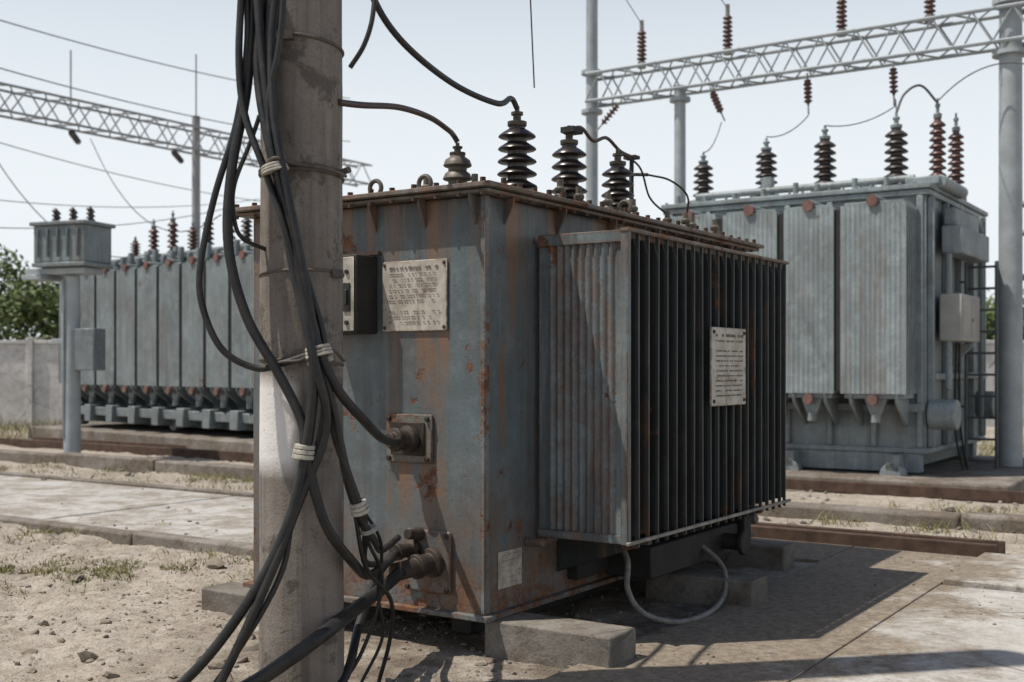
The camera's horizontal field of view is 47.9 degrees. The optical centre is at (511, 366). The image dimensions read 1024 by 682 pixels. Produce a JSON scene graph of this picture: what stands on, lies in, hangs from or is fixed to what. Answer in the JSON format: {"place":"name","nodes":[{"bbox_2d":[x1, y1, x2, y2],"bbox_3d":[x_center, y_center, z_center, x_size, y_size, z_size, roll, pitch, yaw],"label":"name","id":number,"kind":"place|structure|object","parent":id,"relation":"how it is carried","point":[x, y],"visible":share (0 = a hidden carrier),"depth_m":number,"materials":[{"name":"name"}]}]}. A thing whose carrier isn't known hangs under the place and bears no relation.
{"place":"outdoors","nodes":[
{"label":"outdoors","id":0,"kind":"place"},
{"bbox_2d":[0,475,253,542],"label":"concrete path","id":1,"kind":"structure","parent":0,"point":[229,517],"depth_m":9.83,"materials":[{"name":"grey concrete"}]},
{"bbox_2d":[0,471,253,497],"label":"curb","id":2,"kind":"structure","parent":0,"point":[182,488],"depth_m":11.57,"materials":[{"name":"grey concrete"}]},
{"bbox_2d":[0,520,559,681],"bbox_3d":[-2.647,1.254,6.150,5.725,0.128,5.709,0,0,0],"label":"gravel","id":3,"kind":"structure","parent":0,"point":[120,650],"depth_m":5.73,"materials":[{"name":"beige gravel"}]},
{"bbox_2d":[0,427,1023,681],"bbox_3d":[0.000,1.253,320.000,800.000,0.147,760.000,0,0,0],"label":"ground","id":4,"kind":"structure","parent":0,"point":[52,661],"depth_m":5.88,"materials":[{"name":"soil"}]},
{"bbox_2d":[0,244,43,339],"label":"tree","id":5,"kind":"object","parent":4,"relation":"on","point":[7,266],"visible":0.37,"depth_m":27.22,"materials":[{"name":"green plant"}]},
{"bbox_2d":[0,260,61,339],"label":"tree","id":6,"kind":"object","parent":4,"relation":"on","point":[19,316],"visible":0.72,"depth_m":26.05,"materials":[{"name":"green plant"}]},
{"bbox_2d":[21,281,58,339],"bbox_3d":[-10.194,-0.397,27.426,2.533,3.502,2.613,0,0,0],"label":"tree","id":7,"kind":"object","parent":4,"relation":"on","point":[48,331],"visible":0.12,"depth_m":26.44,"materials":[{"name":"green plant"}]},
{"bbox_2d":[22,206,115,452],"bbox_3d":[-5.915,-0.424,15.327,1.080,3.348,0.620,0,0,20],"label":"instrument transformer post","id":8,"kind":"object","parent":4,"relation":"on","point":[72,249],"visible":0.97,"depth_m":15.18,"materials":[{"name":"metal"}]},
{"bbox_2d":[0,449,253,481],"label":"kerb","id":9,"kind":"structure","parent":4,"relation":"on","point":[103,461],"depth_m":13.88,"materials":[{"name":"concrete"}]},
{"bbox_2d":[0,515,253,555],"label":"kerb","id":10,"kind":"structure","parent":4,"relation":"on","point":[114,536],"depth_m":8.19,"materials":[{"name":"concrete"}]},
{"bbox_2d":[2,557,258,681],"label":"rubble","id":11,"kind":"object","parent":4,"relation":"on","point":[252,644],"visible":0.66,"depth_m":5.08,"materials":[{"name":"stone"}]},
{"bbox_2d":[28,422,253,451],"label":"concrete plinth","id":12,"kind":"structure","parent":4,"relation":"on","point":[214,439],"depth_m":17.84,"materials":[{"name":"grey concrete"}]},
{"bbox_2d":[59,210,253,430],"bbox_3d":[-4.532,-0.866,18.863,6.660,3.731,2.930,0,0,42],"label":"power transformer","id":13,"kind":"object","parent":12,"relation":"on","point":[170,365],"visible":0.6,"depth_m":17.71,"materials":[{"name":"grey paint"}]},
{"bbox_2d":[0,50,371,247],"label":"substation gantry","id":14,"kind":"object","parent":4,"relation":"on","point":[196,133],"visible":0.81,"depth_m":24.89,"materials":[{"name":"metal"}]},
{"bbox_2d":[202,582,249,617],"bbox_3d":[-1.342,1.225,5.943,0.520,0.150,0.220,0,0,34],"label":"concrete support block","id":15,"kind":"object","parent":4,"relation":"on","point":[228,598],"depth_m":5.93,"materials":[{"name":"grey concrete"}]},
{"bbox_2d":[258,0,350,681],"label":"concrete utility pole","id":16,"kind":"object","parent":4,"relation":"on","point":[307,599],"visible":0.62,"depth_m":4.17,"materials":[{"name":"concrete"}]},
{"bbox_2d":[176,0,405,681],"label":"power cable bundle","id":17,"kind":"object","parent":16,"relation":"attached to","point":[257,57],"visible":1,"depth_m":4.08,"materials":[{"name":"black rubber"}]},
{"bbox_2d":[338,99,459,142],"bbox_3d":[-0.442,-1.049,4.927,0.060,0.172,1.415,0,0,15],"label":"overhead service cable","id":18,"kind":"object","parent":16,"relation":"attached to","point":[399,107],"visible":1,"depth_m":4.77,"materials":[{"name":"black rubber"}]},
{"bbox_2d":[371,0,519,109],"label":"overhead service cable","id":19,"kind":"object","parent":16,"relation":"attached to","point":[407,46],"visible":0.99,"depth_m":4.81,"materials":[{"name":"black rubber"}]},
{"bbox_2d":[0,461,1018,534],"bbox_3d":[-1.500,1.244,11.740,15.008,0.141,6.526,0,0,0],"label":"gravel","id":20,"kind":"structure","parent":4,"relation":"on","point":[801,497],"depth_m":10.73,"materials":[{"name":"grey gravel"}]},
{"bbox_2d":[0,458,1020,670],"bbox_3d":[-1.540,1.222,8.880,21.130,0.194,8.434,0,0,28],"label":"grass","id":21,"kind":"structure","parent":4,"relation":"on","point":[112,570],"depth_m":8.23,"materials":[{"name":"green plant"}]},
{"bbox_2d":[0,337,1023,426],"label":"concrete wall","id":22,"kind":"structure","parent":4,"relation":"on","point":[30,388],"depth_m":24.00,"materials":[{"name":"concrete"}]},
{"bbox_2d":[0,437,1023,503],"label":"rusty rail","id":23,"kind":"object","parent":4,"relation":"on","point":[901,490],"visible":0.43,"depth_m":11.62,"materials":[{"name":"metal"}]},
{"bbox_2d":[235,108,790,634],"bbox_3d":[0.246,-0.041,6.439,2.027,2.522,3.328,0,0,34],"label":"power transformer","id":24,"kind":"object","parent":4,"relation":"on","point":[567,392],"visible":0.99,"depth_m":5.27,"materials":[{"name":"grey metal"}]},
{"bbox_2d":[343,257,353,330],"bbox_3d":[-0.810,-0.330,5.273,0.228,0.336,0.006,0,0,34],"label":"switch box door","id":25,"kind":"structure","parent":24,"relation":"in","point":[348,262],"depth_m":5.22,"materials":[{"name":"beige metal"}]},
{"bbox_2d":[621,544,728,624],"bbox_3d":[0.822,1.028,5.781,0.364,0.420,0.938,0,0,38],"label":"drain hose","id":26,"kind":"object","parent":24,"relation":"attached to","point":[668,621],"visible":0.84,"depth_m":5.50,"materials":[{"name":"grey rubber"}]},
{"bbox_2d":[357,612,693,681],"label":"rubble","id":27,"kind":"object","parent":4,"relation":"on","point":[493,660],"visible":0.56,"depth_m":4.93,"materials":[{"name":"stone"}]},
{"bbox_2d":[485,612,635,669],"bbox_3d":[0.203,1.204,4.971,0.630,0.193,0.230,0,0,34],"label":"concrete support block","id":28,"kind":"object","parent":4,"relation":"on","point":[546,640],"depth_m":4.88,"materials":[{"name":"grey concrete"}]},
{"bbox_2d":[344,550,1023,681],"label":"gravel","id":29,"kind":"structure","parent":4,"relation":"on","point":[637,656],"depth_m":5.62,"materials":[{"name":"grey gravel"}]},
{"bbox_2d":[645,567,767,605],"bbox_3d":[1.040,1.204,6.186,0.620,0.193,0.220,0,0,34],"label":"concrete support block","id":30,"kind":"object","parent":4,"relation":"on","point":[688,585],"depth_m":6.09,"materials":[{"name":"grey concrete"}]},
{"bbox_2d":[716,540,794,570],"bbox_3d":[1.533,1.204,7.264,0.450,0.193,0.200,0,0,34],"label":"concrete support block","id":31,"kind":"object","parent":4,"relation":"on","point":[770,555],"depth_m":7.15,"materials":[{"name":"grey concrete"}]},
{"bbox_2d":[537,537,1023,681],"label":"concrete apron","id":32,"kind":"object","parent":4,"relation":"on","point":[872,638],"visible":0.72,"depth_m":5.39,"materials":[{"name":"grey concrete"}]},
{"bbox_2d":[581,0,1023,466],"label":"substation gantry","id":33,"kind":"object","parent":4,"relation":"on","point":[1009,16],"visible":0.98,"depth_m":13.58,"materials":[{"name":"metal"}]},
{"bbox_2d":[0,0,1023,257],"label":"overhead wires","id":34,"kind":"object","parent":33,"relation":"attached to","point":[342,140],"visible":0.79,"depth_m":22.08,"materials":[{"name":"metal"}]},
{"bbox_2d":[751,522,1004,556],"bbox_3d":[2.080,1.230,8.359,2.750,0.140,0.310,0,0,34],"label":"rusty rail","id":35,"kind":"object","parent":4,"relation":"on","point":[971,547],"visible":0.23,"depth_m":7.94,"materials":[{"name":"metal"}]},
{"bbox_2d":[750,500,1023,533],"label":"kerb","id":36,"kind":"structure","parent":4,"relation":"on","point":[999,522],"depth_m":9.13,"materials":[{"name":"concrete"}]},
{"bbox_2d":[763,506,1023,533],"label":"rubble","id":37,"kind":"object","parent":4,"relation":"on","point":[948,509],"visible":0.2,"depth_m":9.43,"materials":[{"name":"stone"}]},
{"bbox_2d":[786,455,1023,490],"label":"concrete plinth","id":38,"kind":"structure","parent":4,"relation":"on","point":[948,472],"depth_m":11.95,"materials":[{"name":"grey concrete"}]},
{"bbox_2d":[661,84,998,475],"bbox_3d":[3.906,-0.962,13.686,3.500,4.442,3.430,0,0,34],"label":"power transformer","id":39,"kind":"object","parent":38,"relation":"on","point":[886,330],"visible":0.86,"depth_m":12.20,"materials":[{"name":"grey paint"}]},
{"bbox_2d":[963,297,978,338],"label":"cabinet doors","id":40,"kind":"structure","parent":39,"relation":"in","point":[970,306],"depth_m":12.37,"materials":[{"name":"grey metal"}]},
{"bbox_2d":[986,303,994,339],"bbox_3d":[10.465,-0.180,27.111,2.134,3.069,3.010,0,0,0],"label":"tree","id":41,"kind":"object","parent":4,"relation":"on","point":[990,324],"visible":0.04,"depth_m":25.97,"materials":[{"name":"green plant"}]},
{"bbox_2d":[986,287,1023,339],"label":"tree","id":42,"kind":"object","parent":4,"relation":"on","point":[990,299],"visible":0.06,"depth_m":27.74,"materials":[{"name":"green plant"}]},
{"bbox_2d":[0,417,1023,458],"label":"grass","id":43,"kind":"structure","parent":0,"point":[16,428],"depth_m":20.32,"materials":[{"name":"green plant"}]},
{"bbox_2d":[0,0,1023,339],"label":"sky","id":44,"kind":"structure","parent":0,"point":[484,46],"materials":[{"name":"white"}]}
]}

